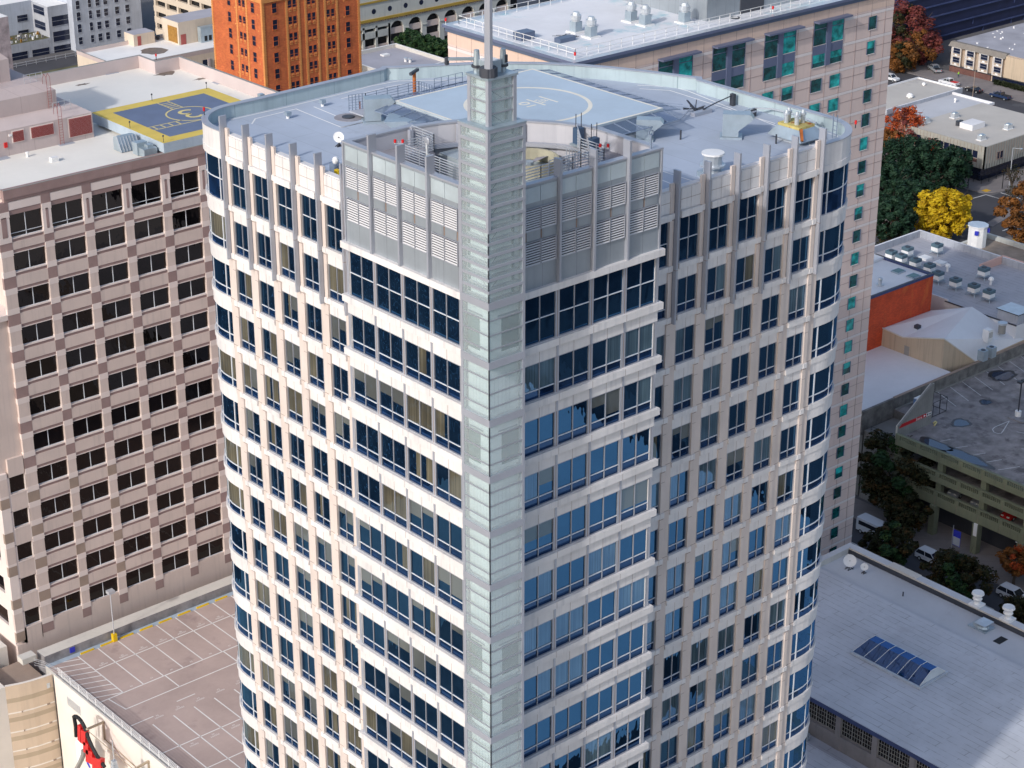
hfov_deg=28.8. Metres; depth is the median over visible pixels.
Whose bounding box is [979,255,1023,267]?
pink parapet
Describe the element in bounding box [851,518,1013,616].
street
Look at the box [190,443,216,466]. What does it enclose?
window
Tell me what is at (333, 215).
window
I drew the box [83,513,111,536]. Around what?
window
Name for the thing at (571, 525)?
window
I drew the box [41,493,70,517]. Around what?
window
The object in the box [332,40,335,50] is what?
window
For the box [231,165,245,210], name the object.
window
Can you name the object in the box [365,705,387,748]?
window
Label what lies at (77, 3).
window
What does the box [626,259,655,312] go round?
window
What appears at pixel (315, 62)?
window
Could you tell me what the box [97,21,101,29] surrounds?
window
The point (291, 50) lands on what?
window
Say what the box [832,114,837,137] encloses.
access ladder
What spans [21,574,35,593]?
window
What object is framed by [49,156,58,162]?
roof vent
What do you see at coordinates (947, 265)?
mushroom vent
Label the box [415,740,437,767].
window
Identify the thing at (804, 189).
window
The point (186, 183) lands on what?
window
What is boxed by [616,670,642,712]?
window
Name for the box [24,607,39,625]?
window
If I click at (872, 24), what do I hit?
window
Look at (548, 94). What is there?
helipad
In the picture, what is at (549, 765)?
window
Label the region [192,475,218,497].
window
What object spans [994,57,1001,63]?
window
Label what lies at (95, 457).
window
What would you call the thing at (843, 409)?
window
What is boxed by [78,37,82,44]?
window
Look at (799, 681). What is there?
curved window
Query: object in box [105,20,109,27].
window
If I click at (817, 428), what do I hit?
curved window
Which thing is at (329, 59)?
window
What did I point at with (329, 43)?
window
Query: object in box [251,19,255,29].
window
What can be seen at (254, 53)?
window
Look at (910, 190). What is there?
tree
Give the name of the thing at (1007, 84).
clipped hedge
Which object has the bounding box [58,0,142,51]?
painted brick block
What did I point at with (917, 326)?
roof unit
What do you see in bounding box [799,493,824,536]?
curved window
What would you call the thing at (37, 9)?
window
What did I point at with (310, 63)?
window
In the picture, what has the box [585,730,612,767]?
window
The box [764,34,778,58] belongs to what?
window
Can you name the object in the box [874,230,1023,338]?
grey roof building
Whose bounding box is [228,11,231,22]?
window
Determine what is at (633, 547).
window
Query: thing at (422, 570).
window
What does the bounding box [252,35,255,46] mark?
window
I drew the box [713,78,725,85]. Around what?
window
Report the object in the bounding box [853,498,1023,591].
pavement
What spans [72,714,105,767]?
round sign
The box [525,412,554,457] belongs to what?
window
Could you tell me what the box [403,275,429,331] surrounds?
window
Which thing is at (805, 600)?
curved window
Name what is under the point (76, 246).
window
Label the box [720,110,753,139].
goose neck vent
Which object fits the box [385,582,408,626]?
window
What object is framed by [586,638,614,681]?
window
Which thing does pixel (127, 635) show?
wheel stop
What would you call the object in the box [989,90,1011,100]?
pickup truck
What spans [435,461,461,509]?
window
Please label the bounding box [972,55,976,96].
utility pole
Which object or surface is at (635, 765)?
window
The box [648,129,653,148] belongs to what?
hook post
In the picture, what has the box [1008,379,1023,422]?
garage lamp post
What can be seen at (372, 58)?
lilac roof building
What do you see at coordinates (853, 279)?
window
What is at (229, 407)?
curved window
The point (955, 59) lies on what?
window
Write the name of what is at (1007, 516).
parked car
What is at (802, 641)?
curved window
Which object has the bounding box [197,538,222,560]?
window
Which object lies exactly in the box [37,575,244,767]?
parking deck
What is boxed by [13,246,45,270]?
window
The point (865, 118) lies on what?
window
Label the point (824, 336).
curved window
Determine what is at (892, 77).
parked car
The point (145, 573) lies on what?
window
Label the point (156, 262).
window
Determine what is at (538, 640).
window
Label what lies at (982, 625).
hood vent
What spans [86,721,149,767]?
sign bracket
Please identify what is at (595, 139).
antenna cabinet
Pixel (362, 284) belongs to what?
window
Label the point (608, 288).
window
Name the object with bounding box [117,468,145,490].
window
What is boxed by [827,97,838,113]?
window
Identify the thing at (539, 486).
window
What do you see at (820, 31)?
window
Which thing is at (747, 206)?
window
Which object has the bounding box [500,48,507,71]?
davit crane
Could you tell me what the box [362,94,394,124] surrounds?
goose neck vent
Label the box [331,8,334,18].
window
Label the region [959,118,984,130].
rooftop curb box
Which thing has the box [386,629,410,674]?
window
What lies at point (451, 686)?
window
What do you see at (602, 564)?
window
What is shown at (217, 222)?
curved window
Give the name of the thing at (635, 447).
window
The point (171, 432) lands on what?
window
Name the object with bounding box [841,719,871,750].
window
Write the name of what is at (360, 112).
metal landing
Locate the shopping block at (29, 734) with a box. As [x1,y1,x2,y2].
[0,641,168,767]
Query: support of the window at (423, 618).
in the office tower at (521, 470)
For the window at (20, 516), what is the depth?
217.47 m
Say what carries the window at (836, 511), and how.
in the hotel block at (828, 56)
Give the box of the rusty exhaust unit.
[767,107,818,145]
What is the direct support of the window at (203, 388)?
in the granite office
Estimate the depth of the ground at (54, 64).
540.57 m
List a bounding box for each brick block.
[0,13,13,69]
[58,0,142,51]
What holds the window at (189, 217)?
in the granite office
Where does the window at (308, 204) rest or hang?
in the office tower at (521, 470)
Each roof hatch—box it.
[919,254,932,260]
[933,259,947,265]
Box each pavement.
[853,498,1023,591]
[876,63,1023,243]
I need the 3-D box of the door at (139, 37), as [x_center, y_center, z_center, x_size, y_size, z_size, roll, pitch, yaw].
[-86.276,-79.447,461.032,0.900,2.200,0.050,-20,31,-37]
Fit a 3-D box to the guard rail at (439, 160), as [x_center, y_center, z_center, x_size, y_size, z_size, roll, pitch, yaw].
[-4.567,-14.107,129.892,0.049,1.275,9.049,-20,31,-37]
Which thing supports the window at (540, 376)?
in the office tower at (521, 470)
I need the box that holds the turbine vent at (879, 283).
[876,277,882,286]
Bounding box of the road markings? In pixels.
[851,193,1023,609]
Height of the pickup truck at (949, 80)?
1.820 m
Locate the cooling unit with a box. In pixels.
[197,24,213,42]
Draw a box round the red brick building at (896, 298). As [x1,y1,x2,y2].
[866,254,933,350]
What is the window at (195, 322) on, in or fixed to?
in the granite office
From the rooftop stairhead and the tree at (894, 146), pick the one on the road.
the tree at (894, 146)
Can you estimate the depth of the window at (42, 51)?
549.79 m
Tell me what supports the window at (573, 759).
in the office tower at (521, 470)
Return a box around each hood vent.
[384,113,416,127]
[968,617,994,633]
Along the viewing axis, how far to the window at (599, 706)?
146.21 m
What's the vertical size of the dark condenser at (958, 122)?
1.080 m
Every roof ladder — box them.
[42,73,51,106]
[53,103,63,144]
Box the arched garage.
[360,0,516,49]
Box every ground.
[13,0,1023,510]
[13,53,77,75]
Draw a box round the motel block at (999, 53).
[948,23,1023,85]
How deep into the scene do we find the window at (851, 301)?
258.12 m
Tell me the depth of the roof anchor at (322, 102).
163.08 m
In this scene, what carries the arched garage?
on the ground at (941, 60)
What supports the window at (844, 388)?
in the hotel block at (828, 56)
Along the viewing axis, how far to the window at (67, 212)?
209.29 m
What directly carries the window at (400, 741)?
in the office tower at (521, 470)
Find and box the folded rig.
[683,100,711,116]
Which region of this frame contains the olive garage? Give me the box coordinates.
[860,341,1023,560]
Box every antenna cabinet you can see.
[569,112,586,146]
[585,123,601,156]
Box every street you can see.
[537,0,1023,113]
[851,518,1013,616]
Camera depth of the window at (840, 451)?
266.90 m
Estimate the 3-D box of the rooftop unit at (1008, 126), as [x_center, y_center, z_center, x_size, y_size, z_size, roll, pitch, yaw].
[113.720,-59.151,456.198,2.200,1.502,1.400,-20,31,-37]
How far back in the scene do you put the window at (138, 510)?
227.46 m
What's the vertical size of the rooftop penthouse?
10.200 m
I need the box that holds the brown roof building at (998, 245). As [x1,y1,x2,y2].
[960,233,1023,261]
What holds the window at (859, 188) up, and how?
in the hotel block at (828, 56)
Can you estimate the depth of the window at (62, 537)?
221.70 m
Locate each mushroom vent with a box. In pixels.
[945,263,950,271]
[988,276,993,284]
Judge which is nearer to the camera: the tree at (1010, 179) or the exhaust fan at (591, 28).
the exhaust fan at (591, 28)
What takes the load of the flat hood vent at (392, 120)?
on the office tower at (521, 470)
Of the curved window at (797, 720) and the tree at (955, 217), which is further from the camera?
the tree at (955, 217)
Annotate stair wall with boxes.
[859,383,934,508]
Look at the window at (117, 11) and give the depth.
558.17 m
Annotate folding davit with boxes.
[424,137,429,155]
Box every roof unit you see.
[914,324,920,329]
[977,348,988,361]
[982,327,993,342]
[986,345,996,358]
[998,321,1007,334]
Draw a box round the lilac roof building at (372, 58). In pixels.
[361,43,443,71]
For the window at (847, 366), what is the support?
in the hotel block at (828, 56)
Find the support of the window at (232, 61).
in the brick tower at (280, 45)
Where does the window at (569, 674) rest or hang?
in the office tower at (521, 470)
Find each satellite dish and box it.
[333,132,343,146]
[843,554,856,570]
[860,563,867,573]
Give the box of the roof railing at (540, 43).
[459,0,819,54]
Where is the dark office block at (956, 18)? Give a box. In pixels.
[893,0,1023,40]
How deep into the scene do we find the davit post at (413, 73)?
165.78 m
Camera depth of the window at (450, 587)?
138.06 m
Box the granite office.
[0,55,277,671]
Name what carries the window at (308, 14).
in the brick tower at (280, 45)
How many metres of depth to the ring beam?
137.22 m
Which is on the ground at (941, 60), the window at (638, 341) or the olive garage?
the olive garage
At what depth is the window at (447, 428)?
133.13 m
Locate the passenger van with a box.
[856,513,883,532]
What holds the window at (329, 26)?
in the brick tower at (280, 45)
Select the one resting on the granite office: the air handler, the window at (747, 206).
the air handler
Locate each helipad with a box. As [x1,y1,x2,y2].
[92,88,240,152]
[374,69,680,134]
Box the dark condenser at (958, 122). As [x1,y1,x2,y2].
[955,120,962,125]
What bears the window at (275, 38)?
in the brick tower at (280, 45)
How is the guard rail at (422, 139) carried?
on the office tower at (521, 470)
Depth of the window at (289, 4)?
404.79 m
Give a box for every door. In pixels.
[137,36,140,45]
[181,34,186,44]
[904,345,908,355]
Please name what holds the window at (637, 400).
in the office tower at (521, 470)
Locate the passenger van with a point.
(866, 522)
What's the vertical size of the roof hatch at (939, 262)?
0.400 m
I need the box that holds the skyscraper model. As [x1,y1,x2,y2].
[110,741,118,767]
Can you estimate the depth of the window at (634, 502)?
141.44 m
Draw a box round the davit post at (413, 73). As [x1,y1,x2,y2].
[409,68,418,91]
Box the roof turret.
[967,221,989,248]
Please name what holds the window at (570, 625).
in the office tower at (521, 470)
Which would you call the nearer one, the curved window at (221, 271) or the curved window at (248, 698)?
the curved window at (221, 271)
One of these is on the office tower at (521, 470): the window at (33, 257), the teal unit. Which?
the teal unit
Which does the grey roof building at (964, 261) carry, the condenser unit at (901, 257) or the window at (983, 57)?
the condenser unit at (901, 257)
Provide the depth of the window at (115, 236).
213.83 m
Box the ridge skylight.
[850,635,947,689]
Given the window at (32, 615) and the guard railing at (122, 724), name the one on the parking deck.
the guard railing at (122, 724)
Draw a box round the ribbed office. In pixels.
[905,103,1023,181]
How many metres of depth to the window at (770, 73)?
233.31 m
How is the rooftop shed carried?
on the flat building at (199, 52)
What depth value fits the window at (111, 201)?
212.17 m
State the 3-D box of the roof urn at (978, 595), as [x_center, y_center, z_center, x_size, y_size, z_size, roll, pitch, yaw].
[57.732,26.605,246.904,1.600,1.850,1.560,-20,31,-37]
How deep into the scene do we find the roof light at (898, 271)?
331.92 m
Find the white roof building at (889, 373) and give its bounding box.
[855,346,949,494]
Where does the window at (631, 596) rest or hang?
in the office tower at (521, 470)
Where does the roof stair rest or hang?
on the granite office
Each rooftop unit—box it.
[923,116,930,123]
[949,111,959,118]
[976,133,986,140]
[1003,123,1012,130]
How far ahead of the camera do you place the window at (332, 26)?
413.89 m
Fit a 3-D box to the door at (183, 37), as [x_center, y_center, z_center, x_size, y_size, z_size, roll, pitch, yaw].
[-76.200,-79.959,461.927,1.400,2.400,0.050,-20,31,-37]
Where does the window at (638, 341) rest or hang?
in the office tower at (521, 470)
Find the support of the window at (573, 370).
in the office tower at (521, 470)
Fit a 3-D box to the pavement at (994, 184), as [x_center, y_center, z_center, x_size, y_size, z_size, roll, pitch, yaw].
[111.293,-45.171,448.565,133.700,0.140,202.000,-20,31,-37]
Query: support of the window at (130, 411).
in the granite office
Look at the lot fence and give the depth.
543.31 m
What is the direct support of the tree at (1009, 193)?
on the road
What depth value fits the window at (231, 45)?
413.28 m
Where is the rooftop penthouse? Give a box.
[0,53,93,156]
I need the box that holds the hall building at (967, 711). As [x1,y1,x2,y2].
[805,543,1023,767]
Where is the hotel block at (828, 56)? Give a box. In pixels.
[442,0,894,555]
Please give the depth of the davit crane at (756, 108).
160.25 m
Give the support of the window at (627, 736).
in the office tower at (521, 470)
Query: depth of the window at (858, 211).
253.07 m
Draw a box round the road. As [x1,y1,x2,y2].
[442,44,1023,244]
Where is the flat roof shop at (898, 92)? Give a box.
[884,77,962,137]
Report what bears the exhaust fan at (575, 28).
on the hotel block at (828, 56)
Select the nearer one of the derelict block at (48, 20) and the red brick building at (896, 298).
the red brick building at (896, 298)
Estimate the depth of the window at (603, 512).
139.65 m
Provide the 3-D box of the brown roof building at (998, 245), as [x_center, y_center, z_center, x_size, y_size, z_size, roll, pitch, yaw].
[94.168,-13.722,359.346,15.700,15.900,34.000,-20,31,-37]
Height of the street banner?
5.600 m
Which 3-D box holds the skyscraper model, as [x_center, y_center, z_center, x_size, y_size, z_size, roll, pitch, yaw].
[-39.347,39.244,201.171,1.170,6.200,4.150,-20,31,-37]
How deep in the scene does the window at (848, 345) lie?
260.59 m
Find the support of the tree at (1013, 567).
on the ground at (941, 60)
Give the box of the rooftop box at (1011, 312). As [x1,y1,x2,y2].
[996,302,1023,324]
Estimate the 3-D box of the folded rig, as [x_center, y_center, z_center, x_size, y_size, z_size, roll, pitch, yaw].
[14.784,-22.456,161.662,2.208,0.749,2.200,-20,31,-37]
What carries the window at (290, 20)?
in the brick tower at (280, 45)
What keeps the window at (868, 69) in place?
in the hotel block at (828, 56)
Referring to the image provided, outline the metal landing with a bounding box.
[350,108,363,116]
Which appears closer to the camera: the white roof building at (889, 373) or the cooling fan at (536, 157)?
the cooling fan at (536, 157)
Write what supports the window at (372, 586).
in the office tower at (521, 470)
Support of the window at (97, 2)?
in the painted brick block at (93, 23)
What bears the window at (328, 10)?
in the brick tower at (280, 45)
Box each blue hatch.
[513,28,534,41]
[554,34,575,43]
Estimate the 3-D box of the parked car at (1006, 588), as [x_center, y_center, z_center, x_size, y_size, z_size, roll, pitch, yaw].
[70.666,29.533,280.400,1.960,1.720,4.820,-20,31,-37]
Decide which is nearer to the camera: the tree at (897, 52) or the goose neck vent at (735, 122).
the goose neck vent at (735, 122)
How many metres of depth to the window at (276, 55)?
406.78 m
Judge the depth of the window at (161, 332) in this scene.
221.81 m
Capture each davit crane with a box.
[444,49,479,72]
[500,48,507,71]
[663,109,689,125]
[703,93,735,109]
[743,107,816,123]
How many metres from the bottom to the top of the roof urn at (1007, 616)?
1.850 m
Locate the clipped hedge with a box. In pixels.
[993,78,1023,91]
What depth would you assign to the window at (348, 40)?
417.64 m
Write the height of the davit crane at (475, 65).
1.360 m
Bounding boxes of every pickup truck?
[927,64,941,72]
[938,77,959,85]
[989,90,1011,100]
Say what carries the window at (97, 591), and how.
in the granite office
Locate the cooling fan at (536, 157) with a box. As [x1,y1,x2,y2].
[526,148,570,181]
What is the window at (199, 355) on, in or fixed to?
in the granite office
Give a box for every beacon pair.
[394,139,403,143]
[599,144,608,156]
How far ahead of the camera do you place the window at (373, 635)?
147.61 m
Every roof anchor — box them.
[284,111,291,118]
[319,99,325,106]
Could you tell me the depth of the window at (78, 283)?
212.64 m
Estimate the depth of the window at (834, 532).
271.96 m
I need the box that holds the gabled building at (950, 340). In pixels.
[881,307,1023,371]
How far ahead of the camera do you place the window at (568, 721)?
144.40 m
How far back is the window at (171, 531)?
232.00 m
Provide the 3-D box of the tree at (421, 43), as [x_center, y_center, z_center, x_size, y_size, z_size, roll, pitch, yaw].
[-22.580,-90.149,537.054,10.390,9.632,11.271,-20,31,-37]
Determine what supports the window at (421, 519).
in the office tower at (521, 470)
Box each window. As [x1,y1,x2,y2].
[0,575,4,589]
[0,604,8,621]
[9,208,41,237]
[9,474,24,493]
[12,51,27,60]
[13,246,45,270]
[13,508,28,526]
[17,14,27,22]
[17,283,49,307]
[17,541,32,560]
[18,29,28,34]
[21,319,52,343]
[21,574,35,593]
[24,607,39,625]
[25,355,56,379]
[29,391,60,415]
[32,47,49,56]
[33,4,44,15]
[33,425,63,449]
[34,19,45,30]
[37,459,67,483]
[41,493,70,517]
[44,526,73,550]
[48,559,77,582]
[51,14,68,26]
[51,198,82,226]
[51,591,80,615]
[53,29,69,41]
[54,43,70,52]
[55,236,85,259]
[58,273,88,296]
[62,309,92,332]
[66,344,95,367]
[69,379,99,402]
[73,413,102,437]
[75,1,79,9]
[76,12,80,20]
[76,447,105,470]
[77,24,81,32]
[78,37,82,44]
[79,480,108,504]
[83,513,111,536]
[86,545,114,568]
[89,22,93,30]
[89,577,117,600]
[92,189,122,216]
[95,0,99,5]
[95,226,125,249]
[96,9,100,17]
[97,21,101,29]
[98,33,102,40]
[98,262,128,285]
[102,298,131,321]
[104,8,108,16]
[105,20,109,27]
[105,333,134,356]
[106,32,110,39]
[108,367,136,390]
[111,401,139,424]
[114,435,142,458]
[115,6,119,14]
[116,18,120,25]
[116,30,121,37]
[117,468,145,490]
[120,500,148,523]
[123,532,150,555]
[125,4,129,12]
[126,16,130,23]
[126,564,153,587]
[131,180,160,206]
[134,216,163,239]
[137,252,165,275]
[140,287,168,310]
[143,322,171,345]
[146,356,173,379]
[149,390,176,412]
[151,423,178,445]
[154,456,181,478]
[157,488,183,510]
[159,519,185,542]
[162,550,188,573]
[170,170,198,197]
[172,207,200,229]
[175,242,202,265]
[177,277,205,299]
[180,311,207,334]
[183,345,209,367]
[185,378,211,401]
[188,411,214,433]
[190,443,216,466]
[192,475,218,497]
[195,507,220,529]
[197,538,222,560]
[205,151,222,199]
[209,209,225,247]
[212,256,230,295]
[215,302,233,341]
[218,347,236,386]
[221,392,239,431]
[224,436,241,474]
[227,479,244,516]
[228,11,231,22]
[229,27,232,38]
[229,43,233,54]
[229,519,247,558]
[230,60,234,70]
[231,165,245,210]
[232,561,249,599]
[235,602,252,640]
[237,640,254,679]
[240,680,256,717]
[243,719,259,755]
[245,756,256,767]
[250,2,254,13]
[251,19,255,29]
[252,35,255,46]
[253,52,256,62]
[254,68,257,78]
[254,174,268,220]
[271,2,276,13]
[272,19,277,30]
[273,36,278,46]
[274,52,279,62]
[275,68,280,79]
[275,84,280,91]
[277,184,292,231]
[287,0,291,10]
[288,16,292,26]
[289,33,293,43]
[290,49,293,59]
[290,65,294,75]
[292,0,296,9]
[293,15,297,26]
[293,32,297,42]
[294,48,298,58]
[295,64,299,74]
[301,194,316,241]
[307,13,311,23]
[308,29,311,39]
[309,45,312,55]
[309,61,313,71]
[312,12,315,22]
[312,28,316,38]
[313,44,317,54]
[314,60,317,70]
[326,9,329,19]
[326,205,341,252]
[327,25,330,35]
[327,41,331,51]
[328,57,331,67]
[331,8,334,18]
[331,24,335,34]
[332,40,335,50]
[332,56,336,66]
[345,5,349,15]
[345,21,350,31]
[346,37,350,47]
[347,53,351,63]
[347,69,351,75]
[348,251,373,305]
[351,314,375,359]
[352,366,376,411]
[354,418,378,463]
[356,469,380,513]
[358,518,381,562]
[360,566,383,610]
[361,613,384,657]
[363,659,385,702]
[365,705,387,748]
[366,748,387,767]
[375,263,401,318]
[377,326,402,372]
[379,380,404,426]
[381,433,405,478]
[382,483,406,528]
[384,533,407,578]
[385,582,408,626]
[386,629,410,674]
[388,676,411,720]
[389,721,412,765]
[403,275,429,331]
[405,340,430,386]
[406,394,431,440]
[407,446,432,493]
[409,499,433,544]
[410,549,434,594]
[411,598,435,643]
[412,646,436,691]
[413,693,437,738]
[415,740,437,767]
[432,288,459,345]
[433,353,460,401]
[434,408,460,455]
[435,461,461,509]
[436,514,461,560]
[437,565,462,611]
[438,615,463,661]
[439,663,463,709]
[440,711,464,757]
[441,758,455,767]
[524,518,553,563]
[524,569,552,613]
[524,619,552,663]
[524,668,551,711]
[524,715,551,758]
[525,291,555,347]
[525,357,554,403]
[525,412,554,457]
[525,466,553,510]
[540,762,551,767]
[554,746,581,767]
[555,653,583,696]
[555,700,582,743]
[556,555,585,599]
[556,604,584,648]
[557,452,587,497]
[557,504,586,548]
[558,345,588,390]
[558,399,587,444]
[559,279,590,335]
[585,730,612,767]
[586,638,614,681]
[586,685,613,727]
[587,590,615,633]
[588,541,616,585]
[589,491,617,535]
[590,440,619,484]
[591,387,620,432]
[592,333,621,378]
[593,269,623,323]
[615,715,641,757]
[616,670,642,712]
[617,624,644,666]
[618,576,645,619]
[619,528,647,571]
[621,478,648,521]
[622,427,650,471]
[623,375,652,419]
[624,322,653,366]
[625,759,640,767]
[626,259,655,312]
[658,60,673,72]
[659,222,668,268]
[678,213,698,262]
[679,55,692,75]
[708,204,728,252]
[712,47,726,72]
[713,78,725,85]
[731,74,743,88]
[732,42,745,67]
[738,195,757,242]
[762,65,776,81]
[762,91,773,98]
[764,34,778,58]
[766,186,785,233]
[781,86,792,101]
[782,61,794,76]
[783,30,796,54]
[784,737,806,767]
[785,698,809,739]
[788,658,812,700]
[791,618,815,660]
[793,577,818,620]
[794,177,813,223]
[796,535,821,578]
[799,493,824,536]
[802,450,827,492]
[805,407,830,448]
[808,362,833,403]
[809,103,819,111]
[809,701,835,730]
[810,78,821,93]
[811,53,825,68]
[811,315,837,358]
[813,23,827,46]
[814,269,840,311]
[818,220,844,263]
[821,162,848,214]
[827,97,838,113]
[829,73,840,88]
[830,48,842,63]
[830,526,838,539]
[831,18,844,42]
[832,506,839,519]
[833,486,841,499]
[834,466,842,479]
[836,445,844,459]
[838,424,845,438]
[839,403,847,417]
[841,383,848,396]
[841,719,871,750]
[842,361,850,375]
[844,340,852,353]
[845,318,853,332]
[847,296,855,310]
[849,274,857,288]
[850,252,858,266]
[852,229,860,243]
[854,206,862,220]
[855,183,864,197]
[857,160,865,174]
[859,136,867,151]
[861,113,869,127]
[862,89,871,103]
[864,64,873,79]
[866,40,875,55]
[868,15,876,30]
[877,739,909,767]
[915,760,929,767]
[943,142,949,148]
[952,56,959,62]
[953,47,960,53]
[966,60,972,66]
[967,51,973,57]
[972,150,977,158]
[980,54,987,60]
[980,63,986,69]
[993,66,1000,72]
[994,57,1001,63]
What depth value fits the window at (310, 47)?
411.82 m
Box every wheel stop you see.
[80,648,94,654]
[120,632,133,638]
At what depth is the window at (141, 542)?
229.13 m
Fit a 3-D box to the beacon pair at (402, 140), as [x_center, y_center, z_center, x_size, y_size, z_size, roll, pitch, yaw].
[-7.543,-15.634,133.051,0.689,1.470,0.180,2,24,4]
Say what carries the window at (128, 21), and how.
in the painted brick block at (93, 23)
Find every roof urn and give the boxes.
[968,589,985,608]
[999,603,1015,623]
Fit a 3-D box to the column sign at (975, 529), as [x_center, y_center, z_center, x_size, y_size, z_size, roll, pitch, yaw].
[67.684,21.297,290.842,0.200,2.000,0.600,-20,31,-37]
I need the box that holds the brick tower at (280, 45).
[211,0,361,91]
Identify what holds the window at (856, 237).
in the hotel block at (828, 56)
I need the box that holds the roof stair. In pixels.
[113,133,137,152]
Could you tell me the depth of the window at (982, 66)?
525.64 m
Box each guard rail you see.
[348,81,431,110]
[399,143,458,180]
[404,125,434,156]
[434,72,462,88]
[526,148,604,181]
[548,147,580,175]
[576,124,604,161]
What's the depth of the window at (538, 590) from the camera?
137.66 m
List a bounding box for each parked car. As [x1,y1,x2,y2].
[888,73,899,81]
[915,545,936,562]
[947,489,963,497]
[965,86,982,93]
[970,499,978,506]
[996,581,1023,596]
[1000,512,1016,520]
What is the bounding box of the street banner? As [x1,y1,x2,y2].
[951,525,960,548]
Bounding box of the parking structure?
[154,0,210,34]
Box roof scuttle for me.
[993,636,1007,643]
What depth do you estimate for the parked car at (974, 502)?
292.72 m
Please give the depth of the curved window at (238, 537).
169.11 m
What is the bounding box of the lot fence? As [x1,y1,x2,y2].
[13,52,76,67]
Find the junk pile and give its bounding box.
[10,31,43,43]
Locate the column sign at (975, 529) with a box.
[973,523,977,536]
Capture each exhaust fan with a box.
[566,11,584,34]
[581,16,600,39]
[621,1,638,23]
[635,4,654,27]
[674,2,693,24]
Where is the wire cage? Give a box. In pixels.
[931,392,947,417]
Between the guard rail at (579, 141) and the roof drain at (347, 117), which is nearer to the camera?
the guard rail at (579, 141)
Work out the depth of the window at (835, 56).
240.36 m
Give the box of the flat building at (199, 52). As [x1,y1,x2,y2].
[76,34,214,67]
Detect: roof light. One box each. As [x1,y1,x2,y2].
[891,268,905,273]
[906,273,920,278]
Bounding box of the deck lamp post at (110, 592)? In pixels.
[106,588,117,641]
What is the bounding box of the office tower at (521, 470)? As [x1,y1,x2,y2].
[201,0,851,767]
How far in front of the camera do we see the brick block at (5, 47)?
460.96 m
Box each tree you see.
[393,28,421,46]
[408,32,441,52]
[425,39,447,57]
[857,428,935,510]
[857,520,918,565]
[876,195,919,239]
[876,219,911,243]
[878,160,910,209]
[879,178,934,214]
[879,492,933,531]
[881,133,937,178]
[883,127,904,153]
[884,105,925,138]
[889,38,921,72]
[890,0,941,57]
[898,137,969,189]
[903,28,943,64]
[913,186,972,238]
[919,547,999,599]
[934,144,972,190]
[993,179,1023,242]
[995,544,1023,584]
[998,594,1023,623]
[1001,164,1023,193]
[1005,185,1021,211]
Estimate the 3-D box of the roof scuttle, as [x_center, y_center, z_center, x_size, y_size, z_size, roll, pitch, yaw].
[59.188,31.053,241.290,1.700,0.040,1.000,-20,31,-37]
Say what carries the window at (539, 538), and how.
in the office tower at (521, 470)
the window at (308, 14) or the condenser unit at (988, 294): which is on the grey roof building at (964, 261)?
the condenser unit at (988, 294)
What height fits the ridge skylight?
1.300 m
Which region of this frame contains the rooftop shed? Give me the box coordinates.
[162,8,211,44]
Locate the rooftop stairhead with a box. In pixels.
[124,28,154,46]
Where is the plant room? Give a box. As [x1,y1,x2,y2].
[624,0,798,21]
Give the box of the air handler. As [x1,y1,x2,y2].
[132,139,156,156]
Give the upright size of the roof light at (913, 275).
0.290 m
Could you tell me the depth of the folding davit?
129.79 m
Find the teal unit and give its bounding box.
[439,148,458,179]
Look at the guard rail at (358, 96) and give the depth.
162.18 m
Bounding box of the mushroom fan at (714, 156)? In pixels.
[697,149,725,176]
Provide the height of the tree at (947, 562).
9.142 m
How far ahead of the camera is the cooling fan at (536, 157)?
136.64 m
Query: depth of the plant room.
230.02 m
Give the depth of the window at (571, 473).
136.19 m
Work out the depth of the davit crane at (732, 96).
163.05 m
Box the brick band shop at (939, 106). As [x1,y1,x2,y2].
[897,92,994,133]
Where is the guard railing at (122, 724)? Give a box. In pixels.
[34,659,179,767]
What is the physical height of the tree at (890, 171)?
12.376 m
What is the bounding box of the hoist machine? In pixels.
[329,156,339,174]
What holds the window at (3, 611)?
in the granite office
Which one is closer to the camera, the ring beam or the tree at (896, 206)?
the ring beam
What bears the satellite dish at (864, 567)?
on the hall building at (967, 711)
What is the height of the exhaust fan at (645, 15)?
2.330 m
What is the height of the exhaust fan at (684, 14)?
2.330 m
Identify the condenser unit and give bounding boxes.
[885,249,897,259]
[895,252,907,263]
[901,245,913,256]
[909,256,922,268]
[923,262,935,271]
[929,242,944,256]
[932,269,945,285]
[948,276,962,288]
[965,282,980,297]
[975,265,990,280]
[979,287,996,303]
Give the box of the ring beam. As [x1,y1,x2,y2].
[408,123,587,151]
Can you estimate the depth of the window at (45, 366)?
213.18 m
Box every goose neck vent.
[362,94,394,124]
[634,116,663,141]
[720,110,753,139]
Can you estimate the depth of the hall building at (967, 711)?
232.06 m
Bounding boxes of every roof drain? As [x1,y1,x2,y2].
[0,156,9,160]
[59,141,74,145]
[334,113,361,121]
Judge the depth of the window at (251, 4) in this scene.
403.12 m
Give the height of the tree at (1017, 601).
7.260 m
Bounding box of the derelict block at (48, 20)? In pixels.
[0,0,70,60]

